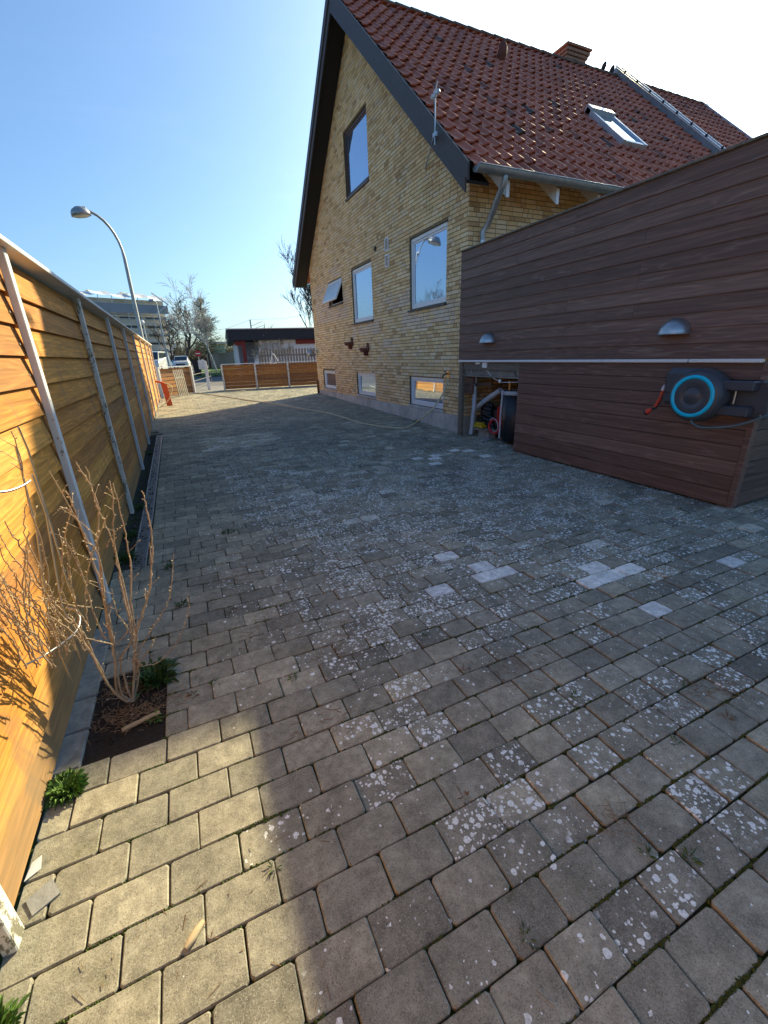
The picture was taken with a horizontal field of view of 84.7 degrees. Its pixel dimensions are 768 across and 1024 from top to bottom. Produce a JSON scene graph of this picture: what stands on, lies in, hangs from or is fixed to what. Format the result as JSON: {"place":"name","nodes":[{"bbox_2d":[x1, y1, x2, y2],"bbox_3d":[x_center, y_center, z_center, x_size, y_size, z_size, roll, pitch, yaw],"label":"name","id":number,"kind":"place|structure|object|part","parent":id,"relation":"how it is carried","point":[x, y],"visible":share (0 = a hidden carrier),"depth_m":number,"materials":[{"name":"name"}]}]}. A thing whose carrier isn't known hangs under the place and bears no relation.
{"place":"outdoors","nodes":[
{"label":"outdoors","id":0,"kind":"place"},
{"bbox_2d":[191,361,201,375],"bbox_3d":[-13.936,-10.711,31.422,0.620,1.060,0.720,-11,22,-23],"label":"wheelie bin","id":1,"kind":"object","parent":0,"point":[196,367],"visible":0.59,"depth_m":31.17,"materials":[{"name":"black plastic"}]},
{"bbox_2d":[193,367,225,376],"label":"lawn","id":2,"kind":"structure","parent":0,"point":[213,369],"depth_m":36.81,"materials":[{"name":"green plant"}]},
{"bbox_2d":[155,272,218,370],"bbox_3d":[-17.694,-17.201,38.526,5.161,8.356,3.532,-17,25,-34],"label":"birch tree","id":3,"kind":"object","parent":2,"relation":"on","point":[204,329],"visible":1,"depth_m":38.49,"materials":[{"name":"brown plant"}]},
{"bbox_2d":[195,351,200,359],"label":"road sign","id":4,"kind":"object","parent":2,"relation":"on","point":[197,353],"visible":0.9,"depth_m":41.46,"materials":[{"name":"metal"}]},
{"bbox_2d":[189,297,230,368],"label":"tree","id":5,"kind":"object","parent":2,"relation":"on","point":[203,350],"visible":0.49,"depth_m":47.44,"materials":[{"name":"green plant"}]},
{"bbox_2d":[206,352,234,367],"bbox_3d":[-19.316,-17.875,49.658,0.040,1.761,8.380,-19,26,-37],"label":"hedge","id":6,"kind":"object","parent":2,"relation":"on","point":[219,359],"visible":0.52,"depth_m":49.05,"materials":[{"name":"green plant"}]},
{"bbox_2d":[277,235,312,326],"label":"bare tree","id":7,"kind":"object","parent":2,"relation":"on","point":[307,292],"visible":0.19,"depth_m":49.26,"materials":[{"name":"brown plant"}]},
{"bbox_2d":[203,342,226,352],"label":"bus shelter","id":8,"kind":"object","parent":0,"point":[223,346],"visible":0.28,"depth_m":51.94,"materials":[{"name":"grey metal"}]},
{"bbox_2d":[155,365,283,388],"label":"road","id":9,"kind":"structure","parent":0,"point":[217,380],"depth_m":24.73,"materials":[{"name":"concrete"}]},
{"bbox_2d":[140,320,147,341],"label":"straight street lamp","id":10,"kind":"object","parent":9,"relation":"on","point":[142,321],"visible":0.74,"depth_m":53.65,"materials":[{"name":"metal"}]},
{"bbox_2d":[148,299,169,368],"bbox_3d":[-18.997,-14.780,35.683,0.673,5.906,0.400,-11,22,-23],"label":"street lamp","id":11,"kind":"object","parent":9,"relation":"on","point":[151,300],"visible":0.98,"depth_m":35.56,"materials":[{"name":"metal"}]},
{"bbox_2d":[150,351,172,368],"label":"parked van","id":12,"kind":"object","parent":9,"relation":"on","point":[160,359],"visible":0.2,"depth_m":41.01,"materials":[{"name":"white metal"}]},
{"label":"side window","id":13,"kind":"part","parent":12,"relation":"part of","materials":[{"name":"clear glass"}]},
{"bbox_2d":[172,356,191,367],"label":"parked car","id":14,"kind":"object","parent":9,"relation":"on","point":[181,361],"visible":0.73,"depth_m":52.05,"materials":[{"name":"silver metal"}]},
{"bbox_2d":[169,354,207,364],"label":"hedge","id":15,"kind":"object","parent":9,"relation":"on","point":[192,357],"visible":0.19,"depth_m":71.19,"materials":[{"name":"green plant"}]},
{"bbox_2d":[246,323,275,362],"bbox_3d":[-7.875,-10.794,27.968,1.392,3.333,2.314,8,23,25],"label":"twiggy bush","id":16,"kind":"object","parent":9,"relation":"on","point":[255,355],"visible":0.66,"depth_m":27.64,"materials":[{"name":"brown plant"}]},
{"bbox_2d":[267,339,293,356],"bbox_3d":[-7.067,-10.745,28.491,1.691,2.827,1.737,12,25,33],"label":"twiggy bush","id":17,"kind":"object","parent":9,"relation":"on","point":[277,344],"visible":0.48,"depth_m":28.03,"materials":[{"name":"brown plant"}]},
{"bbox_2d":[258,348,316,379],"bbox_3d":[-4.846,-8.116,23.110,4.038,1.638,0.088,-1,21,4],"label":"picket fence","id":18,"kind":"object","parent":9,"relation":"on","point":[279,355],"visible":0.27,"depth_m":22.95,"materials":[{"name":"grey wood"}]},
{"bbox_2d":[159,381,313,392],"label":"pavement","id":19,"kind":"structure","parent":0,"point":[213,388],"depth_m":19.00,"materials":[{"name":"concrete"}]},
{"bbox_2d":[193,372,211,387],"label":"garden gate","id":20,"kind":"structure","parent":19,"relation":"on","point":[203,378],"depth_m":20.54,"materials":[{"name":"grey wood"}]},
{"bbox_2d":[198,359,210,389],"bbox_3d":[-7.762,-5.938,18.199,0.330,1.240,0.400,-11,22,-23],"label":"mailbox","id":21,"kind":"object","parent":19,"relation":"on","point":[202,363],"visible":1,"depth_m":18.00,"materials":[{"name":"white paint"}]},
{"bbox_2d":[0,365,767,1023],"bbox_3d":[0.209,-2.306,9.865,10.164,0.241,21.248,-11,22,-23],"label":"paving","id":22,"kind":"structure","parent":0,"point":[312,476],"depth_m":1.57,"materials":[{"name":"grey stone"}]},
{"bbox_2d":[0,990,32,1023],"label":"weed","id":23,"kind":"object","parent":22,"relation":"on","point":[8,1015],"visible":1,"depth_m":0.96,"materials":[{"name":"green plant"}]},
{"bbox_2d":[24,855,41,881],"bbox_3d":[-1.038,1.056,1.250,0.038,0.006,0.060,-11,22,-23],"label":"white paint flake","id":24,"kind":"object","parent":22,"relation":"on","point":[35,866],"visible":1,"depth_m":1.25,"materials":[{"name":"paint"}]},
{"bbox_2d":[25,878,60,915],"bbox_3d":[-0.959,1.082,1.183,0.060,0.005,0.065,13,25,34],"label":"grey stone flake","id":25,"kind":"object","parent":22,"relation":"on","point":[43,896],"visible":1,"depth_m":1.18,"materials":[{"name":"stone"}]},
{"bbox_2d":[43,767,89,812],"bbox_3d":[-1.121,0.959,1.472,0.160,0.050,0.160,-11,22,-23],"label":"weed","id":26,"kind":"object","parent":22,"relation":"on","point":[69,783],"visible":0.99,"depth_m":1.47,"materials":[{"name":"green plant"}]},
{"bbox_2d":[0,234,161,956],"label":"boundary fence","id":27,"kind":"object","parent":22,"relation":"on","point":[78,383],"visible":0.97,"depth_m":2.13,"materials":[{"name":"brown wood"}]},
{"bbox_2d":[51,625,112,779],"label":"kerb","id":28,"kind":"structure","parent":22,"relation":"on","point":[72,750],"depth_m":1.80,"materials":[{"name":"concrete"}]},
{"bbox_2d":[70,206,143,338],"bbox_3d":[-8.708,-6.578,13.739,1.250,5.634,0.397,-15,24,-30],"label":"street lamp","id":29,"kind":"object","parent":22,"relation":"on","point":[80,212],"visible":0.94,"depth_m":13.44,"materials":[{"name":"metal"}]},
{"bbox_2d":[81,670,166,766],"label":"soil","id":30,"kind":"structure","parent":22,"relation":"on","point":[106,744],"depth_m":1.74,"materials":[{"name":"brown soil"}]},
{"bbox_2d":[0,431,189,702],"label":"bare shrub","id":31,"kind":"object","parent":30,"relation":"on","point":[135,662],"visible":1,"depth_m":1.46,"materials":[{"name":"brown plant"}]},
{"bbox_2d":[0,427,84,680],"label":"wire plant support","id":32,"kind":"object","parent":31,"relation":"in","point":[41,497],"visible":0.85,"depth_m":1.36,"materials":[{"name":"metal"}]},
{"bbox_2d":[121,710,160,730],"bbox_3d":[-1.011,0.870,1.755,0.144,0.014,0.018,-17,25,-34],"label":"wood strip","id":33,"kind":"object","parent":30,"relation":"on","point":[139,721],"visible":1,"depth_m":1.75,"materials":[{"name":"brown wood"}]},
{"bbox_2d":[146,709,161,723],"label":"weed","id":34,"kind":"object","parent":30,"relation":"on","point":[157,716],"visible":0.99,"depth_m":1.77,"materials":[{"name":"green plant"}]},
{"bbox_2d":[128,656,179,698],"bbox_3d":[-1.083,0.760,1.988,0.230,0.080,0.231,-11,22,-23],"label":"weed","id":35,"kind":"object","parent":30,"relation":"on","point":[150,675],"visible":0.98,"depth_m":1.99,"materials":[{"name":"green plant"}]},
{"bbox_2d":[113,549,137,564],"bbox_3d":[-1.984,0.339,3.186,0.227,0.066,0.232,-11,22,-23],"label":"weed","id":36,"kind":"object","parent":22,"relation":"on","point":[124,557],"visible":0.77,"depth_m":3.19,"materials":[{"name":"green plant"}]},
{"bbox_2d":[80,290,175,355],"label":"apartment block","id":37,"kind":"structure","parent":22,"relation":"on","point":[121,310],"depth_m":87.35,"materials":[{"name":"grey concrete"}]},
{"bbox_2d":[112,435,160,575],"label":"pebbles","id":38,"kind":"object","parent":22,"relation":"on","point":[145,463],"visible":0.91,"depth_m":4.48,"materials":[{"name":"grey gravel"}]},
{"bbox_2d":[122,529,137,539],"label":"weed","id":39,"kind":"object","parent":38,"relation":"on","point":[130,533],"visible":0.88,"depth_m":3.63,"materials":[{"name":"green plant"}]},
{"bbox_2d":[133,503,144,510],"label":"weed","id":40,"kind":"object","parent":38,"relation":"on","point":[137,506],"visible":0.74,"depth_m":4.32,"materials":[{"name":"green plant"}]},
{"bbox_2d":[132,435,162,567],"bbox_3d":[-3.042,-0.522,5.571,0.099,0.124,5.900,-11,22,-23],"label":"drain channel","id":41,"kind":"object","parent":22,"relation":"on","point":[143,543],"visible":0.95,"depth_m":4.12,"materials":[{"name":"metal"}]},
{"bbox_2d":[156,367,163,397],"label":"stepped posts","id":42,"kind":"object","parent":22,"relation":"on","point":[160,383],"visible":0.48,"depth_m":14.85,"materials":[{"name":"white paint"}]},
{"bbox_2d":[155,380,172,406],"bbox_3d":[-6.440,-3.286,11.792,0.423,0.722,1.119,2,21,11],"label":"orange post","id":43,"kind":"object","parent":22,"relation":"on","point":[167,395],"visible":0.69,"depth_m":12.19,"materials":[{"name":"plastic"}]},
{"bbox_2d":[147,315,182,363],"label":"bare tree","id":44,"kind":"object","parent":22,"relation":"on","point":[169,340],"visible":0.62,"depth_m":62.33,"materials":[{"name":"brown plant"}]},
{"bbox_2d":[163,562,173,569],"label":"weed","id":45,"kind":"object","parent":22,"relation":"on","point":[169,565],"visible":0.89,"depth_m":3.07,"materials":[{"name":"green plant"}]},
{"bbox_2d":[155,366,195,395],"bbox_3d":[-7.745,-4.896,15.723,0.145,1.029,1.773,4,21,15],"label":"fence","id":46,"kind":"object","parent":22,"relation":"on","point":[187,373],"visible":0.71,"depth_m":15.71,"materials":[{"name":"brown wood"}]},
{"bbox_2d":[152,292,203,367],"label":"bare tree","id":47,"kind":"object","parent":22,"relation":"on","point":[188,340],"visible":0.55,"depth_m":51.77,"materials":[{"name":"brown plant"}]},
{"bbox_2d":[172,369,188,396],"bbox_3d":[-7.417,-4.711,15.356,0.088,0.921,0.745,-2,21,1],"label":"slatted panel","id":48,"kind":"object","parent":22,"relation":"on","point":[181,391],"visible":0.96,"depth_m":15.32,"materials":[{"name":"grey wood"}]},
{"bbox_2d":[174,598,192,608],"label":"weed","id":49,"kind":"object","parent":22,"relation":"on","point":[185,600],"visible":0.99,"depth_m":2.58,"materials":[{"name":"green plant"}]},
{"bbox_2d":[183,690,199,697],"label":"grass tuft","id":50,"kind":"object","parent":22,"relation":"on","point":[189,695],"visible":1,"depth_m":1.89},
{"bbox_2d":[184,919,204,949],"bbox_3d":[-0.489,1.092,1.089,0.020,0.022,0.060,5,22,18],"label":"wood chip","id":51,"kind":"object","parent":22,"relation":"on","point":[194,934],"visible":1,"depth_m":1.08,"materials":[{"name":"beige wood"}]},
{"bbox_2d":[171,335,233,355],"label":"wood","id":52,"kind":"object","parent":22,"relation":"on","point":[180,350],"visible":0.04,"depth_m":137.08,"materials":[{"name":"green plant"}]},
{"bbox_2d":[221,528,235,534],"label":"weed","id":53,"kind":"object","parent":22,"relation":"on","point":[223,532],"visible":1,"depth_m":3.63,"materials":[{"name":"green plant"}]},
{"bbox_2d":[224,354,280,391],"bbox_3d":[-5.325,-5.769,17.333,0.799,1.372,2.627,13,25,34],"label":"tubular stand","id":54,"kind":"object","parent":22,"relation":"on","point":[258,387],"visible":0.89,"depth_m":17.46,"materials":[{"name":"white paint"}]},
{"bbox_2d":[220,361,317,389],"bbox_3d":[-3.096,-6.115,18.532,7.617,1.029,0.145,-8,21,-16],"label":"fence","id":55,"kind":"object","parent":22,"relation":"on","point":[256,373],"visible":0.48,"depth_m":18.02,"materials":[{"name":"brown wood"}]},
{"bbox_2d":[225,327,316,371],"bbox_3d":[-5.937,-13.059,34.760,13.070,3.239,13.060,-9,22,-18],"label":"bungalow","id":56,"kind":"object","parent":22,"relation":"on","point":[240,341],"visible":0.29,"depth_m":28.01,"materials":[{"name":"black wood"}]},
{"bbox_2d":[266,860,281,876],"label":"grass tuft","id":57,"kind":"object","parent":22,"relation":"on","point":[271,867],"visible":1,"depth_m":1.23,"materials":[{"name":"green plant"}]},
{"bbox_2d":[196,378,448,428],"bbox_3d":[-3.736,-3.557,12.360,0.557,0.925,14.154,-19,26,-38],"label":"garden hose","id":58,"kind":"object","parent":22,"relation":"on","point":[348,418],"visible":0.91,"depth_m":8.68,"materials":[{"name":"rubber"}]},
{"bbox_2d":[55,497,767,1023],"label":"moss","id":59,"kind":"object","parent":22,"relation":"on","point":[663,941],"visible":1,"depth_m":1.37,"materials":[{"name":"plant"}]},
{"bbox_2d":[75,483,765,1022],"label":"plant litter","id":60,"kind":"object","parent":22,"relation":"on","point":[147,703],"visible":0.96,"depth_m":1.82,"materials":[{"name":"brown plant"}]},
{"bbox_2d":[478,430,494,438],"bbox_3d":[1.723,-1.297,7.080,0.140,0.139,0.287,-11,22,-23],"label":"concrete block","id":61,"kind":"object","parent":22,"relation":"on","point":[482,434],"depth_m":6.99,"materials":[{"name":"grey concrete"}]},
{"bbox_2d":[474,427,495,431],"bbox_3d":[1.693,-1.390,7.081,0.180,0.034,0.362,-11,22,-23],"label":"short plank","id":62,"kind":"object","parent":61,"relation":"on","point":[483,429],"visible":0.78,"depth_m":6.99,"materials":[{"name":"grey wood"}]},
{"bbox_2d":[474,417,486,428],"bbox_3d":[1.628,-1.518,7.125,0.120,0.177,0.229,-11,22,-23],"label":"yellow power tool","id":63,"kind":"object","parent":62,"relation":"on","point":[479,424],"visible":1,"depth_m":7.07,"materials":[{"name":"plastic"}]},
{"bbox_2d":[480,401,500,436],"bbox_3d":[1.814,-1.590,7.163,0.287,0.623,0.416,-11,22,-23],"label":"black ribbed bag","id":64,"kind":"object","parent":22,"relation":"on","point":[488,412],"visible":0.62,"depth_m":7.02,"materials":[{"name":"plastic"}]},
{"bbox_2d":[488,418,498,433],"bbox_3d":[1.723,-1.347,6.598,0.053,0.259,0.284,-11,22,-23],"label":"red cable reel","id":65,"kind":"object","parent":22,"relation":"on","point":[489,424],"visible":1,"depth_m":6.59,"materials":[{"name":"plastic"}]},
{"bbox_2d":[498,390,503,437],"bbox_3d":[1.782,-1.486,6.416,0.026,0.721,0.040,-11,22,-23],"label":"grey pole","id":66,"kind":"object","parent":22,"relation":"on","point":[500,413],"visible":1,"depth_m":6.41,"materials":[{"name":"grey metal"}]},
{"bbox_2d":[292,0,711,433],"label":"brick house","id":67,"kind":"structure","parent":22,"relation":"on","point":[390,228],"depth_m":8.10,"materials":[{"name":"yellow brick"}]},
{"bbox_2d":[306,348,317,356],"bbox_3d":[-2.414,-5.291,13.957,0.360,0.253,0.317,3,21,12],"label":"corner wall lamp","id":68,"kind":"object","parent":67,"relation":"attached to","point":[310,352],"visible":1,"depth_m":13.88,"materials":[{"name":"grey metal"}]},
{"bbox_2d":[324,370,336,391],"bbox_3d":[-1.701,-4.207,13.466,0.120,0.604,1.250,-11,22,-23],"label":"window","id":69,"kind":"structure","parent":67,"relation":"in","point":[330,377],"depth_m":13.54,"materials":[{"name":"white glass"}]},
{"bbox_2d":[328,301,343,307],"bbox_3d":[-1.334,-6.079,11.712,0.150,0.632,1.218,-11,22,-23],"label":"window","id":70,"kind":"structure","parent":67,"relation":"in","point":[339,303],"depth_m":11.84,"materials":[{"name":"glass"}]},
{"bbox_2d":[344,337,352,348],"bbox_3d":[-0.974,-4.511,11.264,0.190,0.294,0.380,-11,22,-23],"label":"wall pot","id":71,"kind":"object","parent":67,"relation":"attached to","point":[349,344],"depth_m":11.19,"materials":[{"name":"ceramic"}]},
{"bbox_2d":[344,106,368,196],"bbox_3d":[-0.569,-7.814,9.238,0.065,1.238,1.328,-11,22,-23],"label":"window","id":72,"kind":"structure","parent":67,"relation":"in","point":[356,150],"depth_m":9.25,"materials":[{"name":"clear glass"}]},
{"bbox_2d":[352,262,373,324],"bbox_3d":[-0.514,-5.239,10.180,0.150,1.242,1.298,-11,22,-23],"label":"window","id":73,"kind":"structure","parent":67,"relation":"in","point":[362,276],"depth_m":10.22,"materials":[{"name":"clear glass"}]},
{"bbox_2d":[359,343,368,355],"bbox_3d":[-0.521,-4.029,10.425,0.190,0.294,0.380,-11,22,-23],"label":"wall pot","id":74,"kind":"object","parent":67,"relation":"attached to","point":[365,351],"depth_m":10.36,"materials":[{"name":"ceramic"}]},
{"bbox_2d":[357,372,375,399],"bbox_3d":[-0.433,-3.284,10.926,0.120,0.619,1.260,-11,22,-23],"label":"window","id":75,"kind":"structure","parent":67,"relation":"in","point":[366,381],"depth_m":10.97,"materials":[{"name":"white glass"}]},
{"bbox_2d":[409,376,443,412],"bbox_3d":[0.854,-2.346,8.348,0.120,0.619,1.340,-11,22,-23],"label":"window","id":76,"kind":"structure","parent":67,"relation":"in","point":[425,391],"depth_m":8.37,"materials":[{"name":"white glass"}]},
{"bbox_2d":[407,222,446,311],"bbox_3d":[0.791,-4.325,7.550,0.150,1.232,1.328,-11,22,-23],"label":"window","id":77,"kind":"structure","parent":67,"relation":"in","point":[429,249],"depth_m":7.55,"materials":[{"name":"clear glass"}]},
{"bbox_2d":[424,81,439,169],"bbox_3d":[0.676,-5.714,6.374,0.106,0.676,1.341,-3,21,-3],"label":"aerial mast","id":78,"kind":"object","parent":67,"relation":"attached to","point":[434,97],"visible":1,"depth_m":5.85,"materials":[{"name":"metal"}]},
{"bbox_2d":[597,61,606,71],"bbox_3d":[5.660,-11.599,10.992,0.280,0.242,0.176,-4,21,-4],"label":"roof aerial","id":79,"kind":"object","parent":67,"relation":"attached to","point":[604,65],"visible":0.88,"depth_m":10.95,"materials":[{"name":"black metal"}]},
{"bbox_2d":[606,65,614,74],"bbox_3d":[5.934,-11.636,11.116,0.280,0.242,0.176,-4,21,-4],"label":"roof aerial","id":80,"kind":"object","parent":67,"relation":"on","point":[612,68],"visible":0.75,"depth_m":11.07,"materials":[{"name":"metal"}]},
{"bbox_2d":[501,381,517,442],"bbox_3d":[2.030,-1.552,6.479,0.476,0.899,0.476,-11,22,-23],"label":"black barrel","id":81,"kind":"object","parent":22,"relation":"on","point":[509,404],"visible":0.58,"depth_m":6.37,"materials":[{"name":"plastic"}]},
{"bbox_2d":[519,919,539,951],"bbox_3d":[0.362,1.073,1.065,0.046,0.029,0.071,-11,22,-23],"label":"grass tuft","id":82,"kind":"object","parent":22,"relation":"on","point":[527,933],"visible":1,"depth_m":1.07,"materials":[{"name":"green plant"}]},
{"bbox_2d":[457,132,767,507],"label":"timber shed","id":83,"kind":"structure","parent":22,"relation":"on","point":[573,310],"depth_m":4.22,"materials":[{"name":"dark red-brown wood"},{"name":"grey metal"}]},
{"bbox_2d":[469,377,492,433],"bbox_3d":[1.583,-1.773,6.907,0.077,1.052,0.536,-11,22,-23],"label":"white drain pipe","id":84,"kind":"object","parent":83,"relation":"attached to","point":[474,396],"visible":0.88,"depth_m":7.02,"materials":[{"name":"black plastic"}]},
{"bbox_2d":[482,362,486,367],"bbox_3d":[1.530,-2.232,6.392,0.030,0.085,0.103,-11,22,-23],"label":"junction box","id":85,"kind":"object","parent":83,"relation":"attached to","point":[484,364],"visible":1,"depth_m":6.38,"materials":[{"name":"white plastic"}]},
{"bbox_2d":[479,332,494,343],"bbox_3d":[1.473,-2.537,6.133,0.142,0.145,0.284,-11,22,-23],"label":"dome wall lamp","id":86,"kind":"object","parent":83,"relation":"attached to","point":[487,337],"visible":1,"depth_m":6.07,"materials":[{"name":"metal"}]},
{"bbox_2d":[476,387,502,409],"bbox_3d":[1.702,-1.847,6.904,0.083,0.404,0.651,-11,22,-23],"label":"slanting pipe","id":87,"kind":"object","parent":83,"relation":"attached to","point":[485,400],"visible":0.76,"depth_m":6.83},
{"bbox_2d":[497,405,502,425],"bbox_3d":[1.850,-1.495,6.532,0.084,0.337,0.290,-11,22,-23],"label":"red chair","id":88,"kind":"object","parent":83,"relation":"in","point":[498,413],"visible":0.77,"depth_m":6.59,"materials":[{"name":"plastic"}]},
{"bbox_2d":[656,318,690,335],"bbox_3d":[2.619,-1.694,3.841,0.142,0.145,0.284,-11,22,-23],"label":"dome wall lamp","id":89,"kind":"object","parent":83,"relation":"attached to","point":[674,326],"visible":1,"depth_m":3.79,"materials":[{"name":"metal"}]},
{"bbox_2d":[663,368,767,428],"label":"hose reel","id":90,"kind":"object","parent":83,"relation":"attached to","point":[692,395],"visible":1,"depth_m":3.53,"materials":[{"name":"grey plastic"}]},
{"bbox_2d":[643,385,664,414],"bbox_3d":[2.588,-1.068,4.026,0.061,0.293,0.167,-11,22,-23],"label":"spray nozzle","id":91,"kind":"object","parent":90,"relation":"hanging from","point":[649,410],"visible":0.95,"depth_m":4.00,"materials":[{"name":"red plastic"}]},
{"bbox_2d":[637,841,658,860],"bbox_3d":[0.777,0.995,1.231,0.062,0.030,0.048,-8,21,-15],"label":"grass tuft","id":92,"kind":"object","parent":22,"relation":"on","point":[652,857],"visible":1,"depth_m":1.24,"materials":[{"name":"green plant"}]},
{"bbox_2d":[669,733,684,745],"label":"grass tuft","id":93,"kind":"object","parent":22,"relation":"on","point":[676,739],"visible":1,"depth_m":1.58,"materials":[{"name":"green plant"}]},
{"bbox_2d":[613,65,751,152],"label":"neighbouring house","id":94,"kind":"structure","parent":22,"relation":"on","point":[708,127],"depth_m":11.01,"materials":[{"name":"ceramic"}]},
{"bbox_2d":[682,845,705,866],"bbox_3d":[0.897,0.997,1.221,0.068,0.026,0.052,8,23,25],"label":"grass tuft","id":95,"kind":"object","parent":22,"relation":"on","point":[683,854],"visible":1,"depth_m":1.22,"materials":[{"name":"green plant"}]},
{"bbox_2d":[722,710,736,720],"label":"grass tuft","id":96,"kind":"object","parent":22,"relation":"on","point":[727,714],"visible":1,"depth_m":1.68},
{"bbox_2d":[0,0,767,354],"label":"sky","id":97,"kind":"structure","parent":0,"point":[183,125],"materials":[{"name":"blue"}]}
]}

